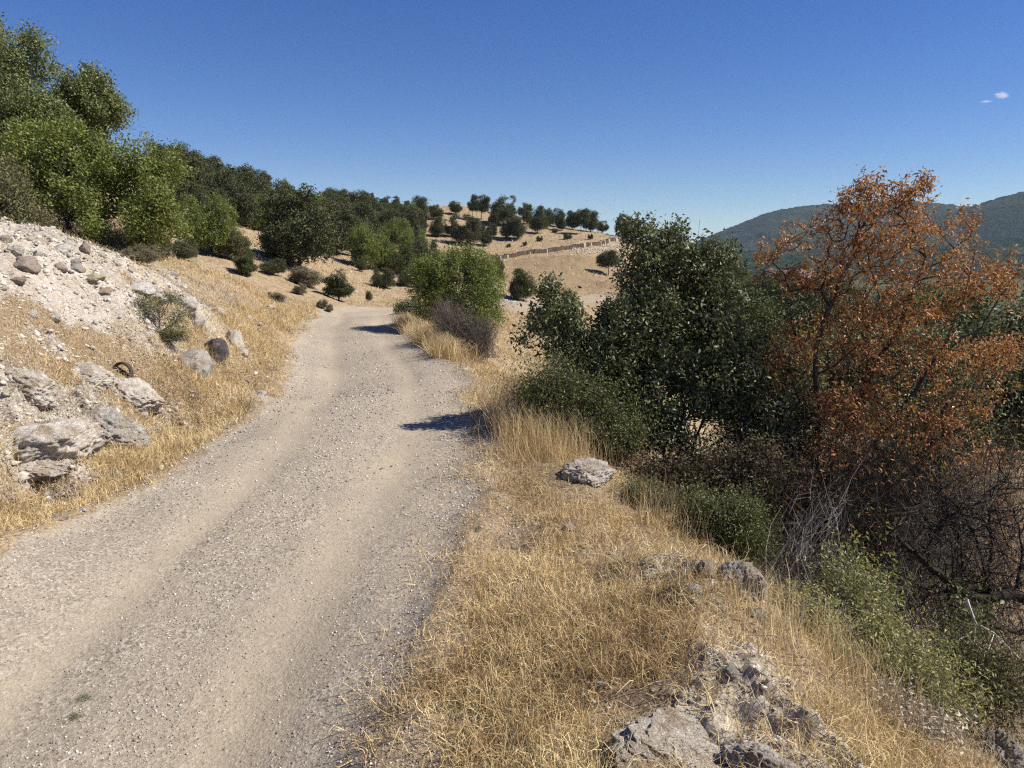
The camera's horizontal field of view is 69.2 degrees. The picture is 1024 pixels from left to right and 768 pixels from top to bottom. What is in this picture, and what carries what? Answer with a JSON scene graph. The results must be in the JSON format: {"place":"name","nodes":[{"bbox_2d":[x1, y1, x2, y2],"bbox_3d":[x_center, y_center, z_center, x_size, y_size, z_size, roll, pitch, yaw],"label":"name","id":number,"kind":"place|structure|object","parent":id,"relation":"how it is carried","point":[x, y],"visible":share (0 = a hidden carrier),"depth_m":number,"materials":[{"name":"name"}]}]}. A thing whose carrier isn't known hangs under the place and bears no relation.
{"place":"outdoors","nodes":[
{"label":"outdoors","id":0,"kind":"place"},
{"bbox_2d":[0,288,672,767],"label":"dirt road","id":1,"kind":"structure","parent":0,"point":[260,712],"depth_m":5.06,"materials":[{"name":"beige gravel"}]},
{"bbox_2d":[0,176,1023,767],"bbox_3d":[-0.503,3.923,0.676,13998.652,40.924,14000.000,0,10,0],"label":"ground","id":2,"kind":"structure","parent":0,"point":[538,262],"depth_m":7.55,"materials":[{"name":"soil"}]},
{"bbox_2d":[13,256,41,272],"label":"rock","id":3,"kind":"object","parent":2,"relation":"on","point":[29,263],"visible":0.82,"depth_m":9.59,"materials":[{"name":"beige stone"}]},
{"bbox_2d":[5,367,57,409],"bbox_3d":[-5.070,0.043,7.664,0.681,0.414,0.538,12,11,7],"label":"outcrop","id":4,"kind":"object","parent":2,"relation":"on","point":[39,389],"visible":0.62,"depth_m":7.58,"materials":[{"name":"stone"}]},
{"bbox_2d":[0,145,75,233],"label":"hawthorn bush","id":5,"kind":"object","parent":2,"relation":"on","point":[15,205],"visible":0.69,"depth_m":12.94,"materials":[{"name":"green plant"}]},
{"bbox_2d":[0,10,89,160],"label":"oak tree","id":6,"kind":"object","parent":2,"relation":"on","point":[17,94],"visible":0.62,"depth_m":18.96,"materials":[{"name":"green plant"}]},
{"bbox_2d":[9,417,105,463],"bbox_3d":[-4.476,0.555,7.202,0.935,0.485,1.035,-6,11,-31],"label":"outcrop","id":7,"kind":"object","parent":2,"relation":"on","point":[58,437],"visible":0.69,"depth_m":6.87,"materials":[{"name":"stone"}]},
{"bbox_2d":[18,457,96,480],"bbox_3d":[-4.324,0.754,6.962,0.721,0.285,0.678,12,10,2],"label":"outcrop","id":8,"kind":"object","parent":2,"relation":"on","point":[42,469],"visible":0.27,"depth_m":6.74,"materials":[{"name":"stone"}]},
{"bbox_2d":[73,361,114,391],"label":"outcrop","id":9,"kind":"object","parent":2,"relation":"on","point":[92,373],"visible":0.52,"depth_m":8.93,"materials":[{"name":"stone"}]},
{"bbox_2d":[0,106,200,253],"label":"oak tree","id":10,"kind":"object","parent":2,"relation":"on","point":[80,174],"visible":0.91,"depth_m":16.91,"materials":[{"name":"green plant"}]},
{"bbox_2d":[40,59,162,220],"bbox_3d":[-12.254,-6.829,22.042,3.849,5.422,2.998,0,10,0],"label":"oak tree","id":11,"kind":"object","parent":2,"relation":"on","point":[94,97],"visible":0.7,"depth_m":21.61,"materials":[{"name":"green plant"}]},
{"bbox_2d":[79,404,151,448],"bbox_3d":[-4.487,0.500,8.322,0.863,0.573,0.703,3,10,17],"label":"outcrop","id":12,"kind":"object","parent":2,"relation":"on","point":[116,425],"visible":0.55,"depth_m":8.13,"materials":[{"name":"grey stone"}]},
{"bbox_2d":[37,205,197,262],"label":"undergrowth bush","id":13,"kind":"object","parent":2,"relation":"on","point":[119,240],"visible":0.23,"depth_m":18.71,"materials":[{"name":"green plant"}]},
{"bbox_2d":[111,376,164,413],"bbox_3d":[-4.864,0.168,9.508,0.736,0.434,0.676,18,13,10],"label":"outcrop","id":14,"kind":"object","parent":2,"relation":"on","point":[143,394],"visible":0.7,"depth_m":9.39,"materials":[{"name":"stone"}]},
{"bbox_2d":[0,216,279,538],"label":"rubble","id":15,"kind":"object","parent":2,"relation":"on","point":[37,334],"visible":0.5,"depth_m":9.84,"materials":[{"name":"beige stone"}]},
{"bbox_2d":[121,243,162,263],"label":"dry shrub","id":16,"kind":"object","parent":2,"relation":"on","point":[143,254],"visible":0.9,"depth_m":16.05,"materials":[{"name":"green plant"}]},
{"bbox_2d":[130,282,155,295],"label":"rock","id":17,"kind":"object","parent":2,"relation":"on","point":[146,286],"visible":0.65,"depth_m":11.52,"materials":[{"name":"white stone"}]},
{"bbox_2d":[0,217,316,544],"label":"dry grass","id":18,"kind":"structure","parent":2,"relation":"on","point":[115,462],"depth_m":9.55,"materials":[{"name":"plant"}]},
{"bbox_2d":[0,217,319,425],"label":"pale dry grass","id":19,"kind":"structure","parent":2,"relation":"on","point":[208,286],"depth_m":11.57,"materials":[{"name":"beige plant"}]},
{"bbox_2d":[133,285,189,330],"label":"bank shrub","id":20,"kind":"object","parent":2,"relation":"on","point":[155,306],"visible":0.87,"depth_m":11.05,"materials":[{"name":"green plant"}]},
{"bbox_2d":[155,325,194,343],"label":"bank shrub","id":21,"kind":"object","parent":2,"relation":"on","point":[171,335],"visible":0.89,"depth_m":10.87,"materials":[{"name":"green plant"}]},
{"bbox_2d":[156,148,193,216],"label":"juniper","id":22,"kind":"object","parent":2,"relation":"on","point":[178,191],"visible":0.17,"depth_m":39.66,"materials":[{"name":"green plant"}]},
{"bbox_2d":[144,139,210,193],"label":"juniper","id":23,"kind":"object","parent":2,"relation":"on","point":[195,162],"visible":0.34,"depth_m":48.16,"materials":[{"name":"green plant"}]},
{"bbox_2d":[171,237,198,259],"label":"juniper","id":24,"kind":"object","parent":2,"relation":"on","point":[182,247],"visible":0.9,"depth_m":26.45,"materials":[{"name":"green plant"}]},
{"bbox_2d":[178,348,213,377],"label":"rock","id":25,"kind":"object","parent":2,"relation":"on","point":[200,355],"visible":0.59,"depth_m":10.89,"materials":[{"name":"grey stone"}]},
{"bbox_2d":[176,192,238,253],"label":"green bush","id":26,"kind":"object","parent":2,"relation":"on","point":[208,233],"visible":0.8,"depth_m":30.27,"materials":[{"name":"green plant"}]},
{"bbox_2d":[189,184,235,216],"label":"juniper","id":27,"kind":"object","parent":2,"relation":"on","point":[200,195],"visible":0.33,"depth_m":42.64,"materials":[{"name":"green plant"}]},
{"bbox_2d":[204,338,228,364],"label":"rock","id":28,"kind":"object","parent":2,"relation":"on","point":[219,347],"visible":0.66,"depth_m":12.16,"materials":[{"name":"grey stone"}]},
{"bbox_2d":[194,161,259,227],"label":"juniper","id":29,"kind":"object","parent":2,"relation":"on","point":[242,200],"visible":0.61,"depth_m":44.59,"materials":[{"name":"green plant"}]},
{"bbox_2d":[212,226,257,258],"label":"grey bush","id":30,"kind":"object","parent":2,"relation":"on","point":[237,244],"visible":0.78,"depth_m":30.85,"materials":[{"name":"green plant"}]},
{"bbox_2d":[225,329,244,347],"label":"rock","id":31,"kind":"object","parent":2,"relation":"on","point":[234,336],"visible":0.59,"depth_m":13.17,"materials":[{"name":"stone"}]},
{"bbox_2d":[230,247,259,276],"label":"juniper","id":32,"kind":"object","parent":2,"relation":"on","point":[245,264],"visible":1,"depth_m":27.57,"materials":[{"name":"green plant"}]},
{"bbox_2d":[259,257,287,274],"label":"dry shrub","id":33,"kind":"object","parent":2,"relation":"on","point":[277,265],"visible":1,"depth_m":30.23,"materials":[{"name":"green plant"}]},
{"bbox_2d":[255,177,303,215],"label":"juniper","id":34,"kind":"object","parent":2,"relation":"on","point":[278,185],"visible":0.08,"depth_m":54.01,"materials":[{"name":"green plant"}]},
{"bbox_2d":[252,182,342,269],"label":"juniper","id":35,"kind":"object","parent":2,"relation":"on","point":[302,234],"visible":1,"depth_m":34.45,"materials":[{"name":"green plant"}]},
{"bbox_2d":[287,264,323,286],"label":"dry shrub","id":36,"kind":"object","parent":2,"relation":"on","point":[309,277],"visible":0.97,"depth_m":30.50,"materials":[{"name":"green plant"}]},
{"bbox_2d":[319,268,355,300],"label":"juniper","id":37,"kind":"object","parent":2,"relation":"on","point":[339,287],"visible":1,"depth_m":29.24,"materials":[{"name":"green plant"}]},
{"bbox_2d":[320,200,363,255],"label":"juniper","id":38,"kind":"object","parent":2,"relation":"on","point":[343,226],"visible":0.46,"depth_m":51.62,"materials":[{"name":"green plant"}]},
{"bbox_2d":[340,199,382,234],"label":"juniper","id":39,"kind":"object","parent":2,"relation":"on","point":[362,212],"visible":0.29,"depth_m":71.12,"materials":[{"name":"green plant"}]},
{"bbox_2d":[347,220,394,269],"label":"round bush","id":40,"kind":"object","parent":2,"relation":"on","point":[367,246],"visible":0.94,"depth_m":48.79,"materials":[{"name":"green plant"}]},
{"bbox_2d":[369,266,395,287],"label":"juniper","id":41,"kind":"object","parent":2,"relation":"on","point":[386,278],"visible":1,"depth_m":41.98,"materials":[{"name":"green plant"}]},
{"bbox_2d":[100,192,670,403],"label":"hillside grass","id":42,"kind":"structure","parent":2,"relation":"on","point":[358,283],"depth_m":43.73,"materials":[{"name":"plant"}]},
{"bbox_2d":[378,216,414,246],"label":"light bush","id":43,"kind":"object","parent":2,"relation":"on","point":[394,230],"visible":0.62,"depth_m":78.85,"materials":[{"name":"green plant"}]},
{"bbox_2d":[383,244,415,273],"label":"dark bush","id":44,"kind":"object","parent":2,"relation":"on","point":[404,257],"visible":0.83,"depth_m":49.74,"materials":[{"name":"green plant"}]},
{"bbox_2d":[392,297,428,318],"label":"bush","id":45,"kind":"object","parent":2,"relation":"on","point":[408,307],"visible":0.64,"depth_m":26.80,"materials":[{"name":"green plant"}]},
{"bbox_2d":[396,206,425,237],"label":"juniper","id":46,"kind":"object","parent":2,"relation":"on","point":[413,222],"visible":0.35,"depth_m":83.89,"materials":[{"name":"green plant"}]},
{"bbox_2d":[393,227,430,252],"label":"light bush","id":47,"kind":"object","parent":2,"relation":"on","point":[407,239],"visible":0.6,"depth_m":66.99,"materials":[{"name":"green plant"}]},
{"bbox_2d":[410,237,443,263],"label":"dark bush","id":48,"kind":"object","parent":2,"relation":"on","point":[420,248],"visible":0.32,"depth_m":54.14,"materials":[{"name":"green plant"}]},
{"bbox_2d":[427,215,444,235],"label":"juniper","id":49,"kind":"object","parent":2,"relation":"on","point":[437,227],"visible":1,"depth_m":104.25,"materials":[{"name":"green plant"}]},
{"bbox_2d":[399,239,509,335],"bbox_3d":[-1.533,-2.469,21.646,3.533,3.489,2.770,8,13,39],"label":"willow bush","id":50,"kind":"object","parent":2,"relation":"on","point":[435,276],"visible":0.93,"depth_m":21.20,"materials":[{"name":"green plant"}]},
{"bbox_2d":[423,291,506,362],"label":"dead bush","id":51,"kind":"object","parent":2,"relation":"on","point":[451,323],"visible":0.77,"depth_m":16.94,"materials":[{"name":"grey plant"}]},
{"bbox_2d":[448,213,482,244],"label":"juniper","id":52,"kind":"object","parent":2,"relation":"on","point":[468,232],"visible":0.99,"depth_m":99.85,"materials":[{"name":"green plant"}]},
{"bbox_2d":[469,194,490,219],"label":"juniper","id":53,"kind":"object","parent":2,"relation":"on","point":[485,204],"visible":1,"depth_m":123.80,"materials":[{"name":"green plant"}]},
{"bbox_2d":[489,194,517,223],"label":"juniper","id":54,"kind":"object","parent":2,"relation":"on","point":[503,210],"visible":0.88,"depth_m":120.95,"materials":[{"name":"green plant"}]},
{"bbox_2d":[376,289,644,466],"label":"dry grass","id":55,"kind":"structure","parent":2,"relation":"on","point":[437,347],"depth_m":17.54,"materials":[{"name":"plant"}]},
{"bbox_2d":[508,215,528,238],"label":"juniper","id":56,"kind":"object","parent":2,"relation":"on","point":[519,228],"visible":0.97,"depth_m":106.77,"materials":[{"name":"green plant"}]},
{"bbox_2d":[507,267,537,299],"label":"juniper","id":57,"kind":"object","parent":2,"relation":"on","point":[521,277],"visible":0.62,"depth_m":40.36,"materials":[{"name":"green plant"}]},
{"bbox_2d":[527,206,549,232],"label":"juniper","id":58,"kind":"object","parent":2,"relation":"on","point":[538,220],"visible":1,"depth_m":115.24,"materials":[{"name":"green plant"}]},
{"bbox_2d":[488,237,631,258],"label":"retaining wall","id":59,"kind":"structure","parent":2,"relation":"on","point":[555,249],"depth_m":97.77,"materials":[{"name":"beige stone"}]},
{"bbox_2d":[571,208,591,226],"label":"juniper","id":60,"kind":"object","parent":2,"relation":"on","point":[578,220],"visible":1,"depth_m":116.05,"materials":[{"name":"green plant"}]},
{"bbox_2d":[485,322,686,472],"bbox_3d":[0.827,0.159,8.371,2.248,1.721,2.002,0,10,0],"label":"olive shrub","id":61,"kind":"object","parent":2,"relation":"on","point":[568,391],"visible":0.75,"depth_m":8.19,"materials":[{"name":"green plant"}]},
{"bbox_2d":[561,458,616,486],"bbox_3d":[0.686,0.839,6.786,0.468,0.313,0.449,4,11,23],"label":"boulder","id":62,"kind":"object","parent":2,"relation":"on","point":[602,473],"visible":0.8,"depth_m":6.68,"materials":[{"name":"stone"}]},
{"bbox_2d":[595,249,621,274],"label":"juniper","id":63,"kind":"object","parent":2,"relation":"on","point":[604,259],"visible":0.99,"depth_m":80.15,"materials":[{"name":"green plant"}]},
{"bbox_2d":[609,472,690,524],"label":"olive shrub","id":64,"kind":"object","parent":2,"relation":"on","point":[649,487],"visible":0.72,"depth_m":6.46,"materials":[{"name":"green plant"}]},
{"bbox_2d":[482,456,824,764],"bbox_3d":[1.730,1.913,5.904,4.210,2.477,6.994,0,10,0],"label":"verge rubble","id":65,"kind":"object","parent":2,"relation":"on","point":[756,683],"visible":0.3,"depth_m":3.04,"materials":[{"name":"beige"}]},
{"bbox_2d":[509,210,807,467],"bbox_3d":[1.691,-0.112,8.988,3.305,3.971,2.380,-3,10,-18],"label":"dark green tree","id":66,"kind":"object","parent":2,"relation":"on","point":[671,255],"visible":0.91,"depth_m":8.71,"materials":[{"name":"green plant"}]},
{"bbox_2d":[609,698,729,767],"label":"outcrop","id":67,"kind":"object","parent":2,"relation":"on","point":[678,718],"visible":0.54,"depth_m":2.72,"materials":[{"name":"beige stone"}]},
{"bbox_2d":[323,357,1023,767],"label":"dry grass","id":68,"kind":"structure","parent":2,"relation":"on","point":[563,719],"depth_m":3.50,"materials":[{"name":"plant"}]},
{"bbox_2d":[661,463,793,591],"bbox_3d":[1.766,1.120,5.962,1.036,1.006,1.328,0,10,0],"label":"green shrub","id":69,"kind":"object","parent":2,"relation":"on","point":[745,528],"visible":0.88,"depth_m":5.90,"materials":[{"name":"green plant"}]},
{"bbox_2d":[716,560,766,601],"bbox_3d":[1.312,1.142,4.252,0.289,0.299,0.248,1,10,8],"label":"boulder","id":70,"kind":"object","parent":2,"relation":"on","point":[746,569],"visible":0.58,"depth_m":4.16,"materials":[{"name":"grey stone"}]},
{"bbox_2d":[463,363,1023,767],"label":"tall dry grass","id":71,"kind":"structure","parent":2,"relation":"on","point":[531,436],"depth_m":4.09,"materials":[{"name":"plant"}]},
{"bbox_2d":[610,419,892,588],"bbox_3d":[2.040,1.185,7.586,3.047,1.590,2.919,-3,10,-17],"label":"withered shrub","id":72,"kind":"object","parent":2,"relation":"on","point":[739,470],"visible":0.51,"depth_m":7.61,"materials":[{"name":"brown plant"}]},
{"bbox_2d":[704,286,804,378],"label":"valley tree","id":73,"kind":"object","parent":2,"relation":"on","point":[761,313],"visible":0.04,"depth_m":27.63,"materials":[{"name":"green plant"}]},
{"bbox_2d":[721,738,799,767],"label":"outcrop","id":74,"kind":"object","parent":2,"relation":"on","point":[750,749],"visible":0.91,"depth_m":2.58,"materials":[{"name":"stone"}]},
{"bbox_2d":[748,284,786,342],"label":"valley tree","id":75,"kind":"object","parent":2,"relation":"on","point":[763,297],"visible":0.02,"depth_m":32.94,"materials":[{"name":"green plant"}]},
{"bbox_2d":[651,334,895,603],"bbox_3d":[3.001,0.823,8.814,3.109,2.900,2.960,-2,10,-11],"label":"bramble","id":76,"kind":"object","parent":2,"relation":"on","point":[779,428],"visible":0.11,"depth_m":8.56,"materials":[{"name":"plant"}]},
{"bbox_2d":[727,325,838,440],"bbox_3d":[4.286,0.826,12.231,1.853,3.654,3.026,0,10,0],"label":"valley tree","id":77,"kind":"object","parent":2,"relation":"on","point":[799,384],"visible":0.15,"depth_m":11.42,"materials":[{"name":"green plant"}]},
{"bbox_2d":[763,280,850,338],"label":"valley tree","id":78,"kind":"object","parent":2,"relation":"on","point":[792,310],"visible":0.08,"depth_m":34.98,"materials":[{"name":"green plant"}]},
{"bbox_2d":[744,454,889,603],"bbox_3d":[2.290,1.159,5.775,0.976,1.107,1.377,8,13,40],"label":"grey brush","id":79,"kind":"object","parent":2,"relation":"on","point":[788,574],"visible":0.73,"depth_m":5.66,"materials":[{"name":"grey plant"}]},
{"bbox_2d":[801,297,854,341],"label":"valley tree","id":80,"kind":"object","parent":2,"relation":"on","point":[813,321],"depth_m":31.53,"materials":[{"name":"green plant"}]},
{"bbox_2d":[768,563,905,674],"bbox_3d":[1.826,1.361,4.201,0.944,0.669,1.070,0,10,0],"label":"weedy shrub","id":81,"kind":"object","parent":2,"relation":"on","point":[820,604],"visible":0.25,"depth_m":4.23,"materials":[{"name":"green plant"}]},
{"bbox_2d":[811,277,883,319],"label":"valley tree","id":82,"kind":"object","parent":2,"relation":"on","point":[848,292],"visible":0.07,"depth_m":64.45,"materials":[{"name":"green plant"}]},
{"bbox_2d":[814,507,916,629],"bbox_3d":[2.308,1.349,4.870,0.604,1.121,0.606,7,12,35],"label":"sapling","id":83,"kind":"object","parent":2,"relation":"on","point":[874,559],"visible":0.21,"depth_m":4.81,"materials":[{"name":"green plant"}]},
{"bbox_2d":[797,529,936,669],"bbox_3d":[2.175,1.412,4.604,0.996,0.873,0.989,3,10,16],"label":"weedy shrub","id":84,"kind":"object","parent":2,"relation":"on","point":[848,592],"visible":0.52,"depth_m":4.59,"materials":[{"name":"green plant"}]},
{"bbox_2d":[810,313,930,479],"bbox_3d":[6.801,0.585,14.841,2.848,4.050,2.575,-4,11,-22],"label":"valley tree","id":85,"kind":"object","parent":2,"relation":"on","point":[848,375],"visible":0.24,"depth_m":14.14,"materials":[{"name":"green plant"}]},
{"bbox_2d":[731,436,1023,767],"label":"gully grass","id":86,"kind":"structure","parent":2,"relation":"on","point":[993,759],"depth_m":4.58,"materials":[{"name":"beige plant"}]},
{"bbox_2d":[736,164,1023,583],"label":"withered tree","id":87,"kind":"object","parent":2,"relation":"on","point":[857,205],"visible":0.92,"depth_m":8.41,"materials":[{"name":"orange plant"}]},
{"bbox_2d":[744,377,1023,658],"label":"bare thicket","id":88,"kind":"object","parent":2,"relation":"on","point":[853,491],"visible":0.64,"depth_m":7.20,"materials":[{"name":"brown plant"}]},
{"bbox_2d":[829,301,980,424],"bbox_3d":[15.137,-0.604,28.892,5.929,5.276,5.895,8,12,37],"label":"valley tree","id":89,"kind":"object","parent":2,"relation":"on","point":[947,369],"visible":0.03,"depth_m":27.50,"materials":[{"name":"green plant"}]},
{"bbox_2d":[793,328,1023,658],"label":"bramble","id":90,"kind":"object","parent":2,"relation":"on","point":[940,457],"visible":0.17,"depth_m":9.42,"materials":[{"name":"plant"}]},
{"bbox_2d":[830,641,996,762],"bbox_3d":[1.784,1.610,3.585,0.980,0.503,0.898,-5,11,-26],"label":"weedy shrub","id":91,"kind":"object","parent":2,"relation":"on","point":[937,719],"visible":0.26,"depth_m":3.48,"materials":[{"name":"grey plant"}]},
{"bbox_2d":[816,370,1023,705],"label":"bare thicket","id":92,"kind":"object","parent":2,"relation":"on","point":[1005,471],"visible":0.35,"depth_m":7.14,"materials":[{"name":"brown plant"}]},
{"bbox_2d":[829,428,1023,685],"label":"dead tree","id":93,"kind":"object","parent":2,"relation":"on","point":[1010,593],"visible":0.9,"depth_m":5.38,"materials":[{"name":"brown wood"}]},
{"bbox_2d":[849,595,1023,767],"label":"weedy shrub","id":94,"kind":"object","parent":2,"relation":"on","point":[930,673],"visible":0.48,"depth_m":4.00,"materials":[{"name":"green plant"}]},
{"bbox_2d":[849,440,1023,726],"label":"grey brush","id":95,"kind":"object","parent":2,"relation":"on","point":[904,591],"visible":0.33,"depth_m":6.45,"materials":[{"name":"grey plant"}]},
{"bbox_2d":[853,300,1023,475],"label":"valley tree","id":96,"kind":"object","parent":2,"relation":"on","point":[963,333],"visible":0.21,"depth_m":12.89,"materials":[{"name":"green plant"}]},
{"bbox_2d":[887,282,1009,375],"bbox_3d":[18.121,-1.100,32.330,5.730,6.614,6.048,4,11,24],"label":"valley tree","id":97,"kind":"object","parent":2,"relation":"on","point":[978,306],"visible":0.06,"depth_m":31.12,"materials":[{"name":"green plant"}]},
{"bbox_2d":[891,574,1023,767],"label":"weedy shrub","id":98,"kind":"object","parent":2,"relation":"on","point":[1000,677],"visible":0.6,"depth_m":4.45,"materials":[{"name":"green plant"}]},
{"bbox_2d":[923,552,1008,673],"bbox_3d":[3.079,1.778,5.125,0.498,1.130,0.561,4,11,23],"label":"sapling","id":99,"kind":"object","parent":2,"relation":"on","point":[964,590],"visible":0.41,"depth_m":5.05,"materials":[{"name":"green plant"}]},
{"bbox_2d":[975,727,1023,767],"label":"boulder","id":100,"kind":"object","parent":2,"relation":"on","point":[992,742],"visible":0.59,"depth_m":4.21,"materials":[{"name":"grey stone"}]},
{"bbox_2d":[976,292,1023,473],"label":"valley tree","id":101,"kind":"object","parent":2,"relation":"on","point":[1017,378],"visible":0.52,"depth_m":12.26,"materials":[{"name":"green plant"}]},
{"bbox_2d":[0,0,1023,243],"label":"sky","id":102,"kind":"structure","parent":0,"point":[719,114],"materials":[{"name":"blue"}]},
{"bbox_2d":[692,201,971,251],"bbox_3d":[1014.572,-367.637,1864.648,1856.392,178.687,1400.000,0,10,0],"label":"mountain","id":103,"kind":"structure","parent":0,"point":[750,233],"depth_m":1646.43,"materials":[{"name":"green plant"}]},
{"bbox_2d":[708,241,1023,280],"bbox_3d":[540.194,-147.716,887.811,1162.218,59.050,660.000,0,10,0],"label":"mountain","id":104,"kind":"structure","parent":0,"point":[794,257],"depth_m":781.47,"materials":[{"name":"green plant"}]},
{"bbox_2d":[887,192,1023,247],"bbox_3d":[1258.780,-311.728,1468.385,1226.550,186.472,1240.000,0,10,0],"label":"mountain","id":105,"kind":"structure","parent":0,"point":[1002,217],"depth_m":1335.59,"materials":[{"name":"green plant"}]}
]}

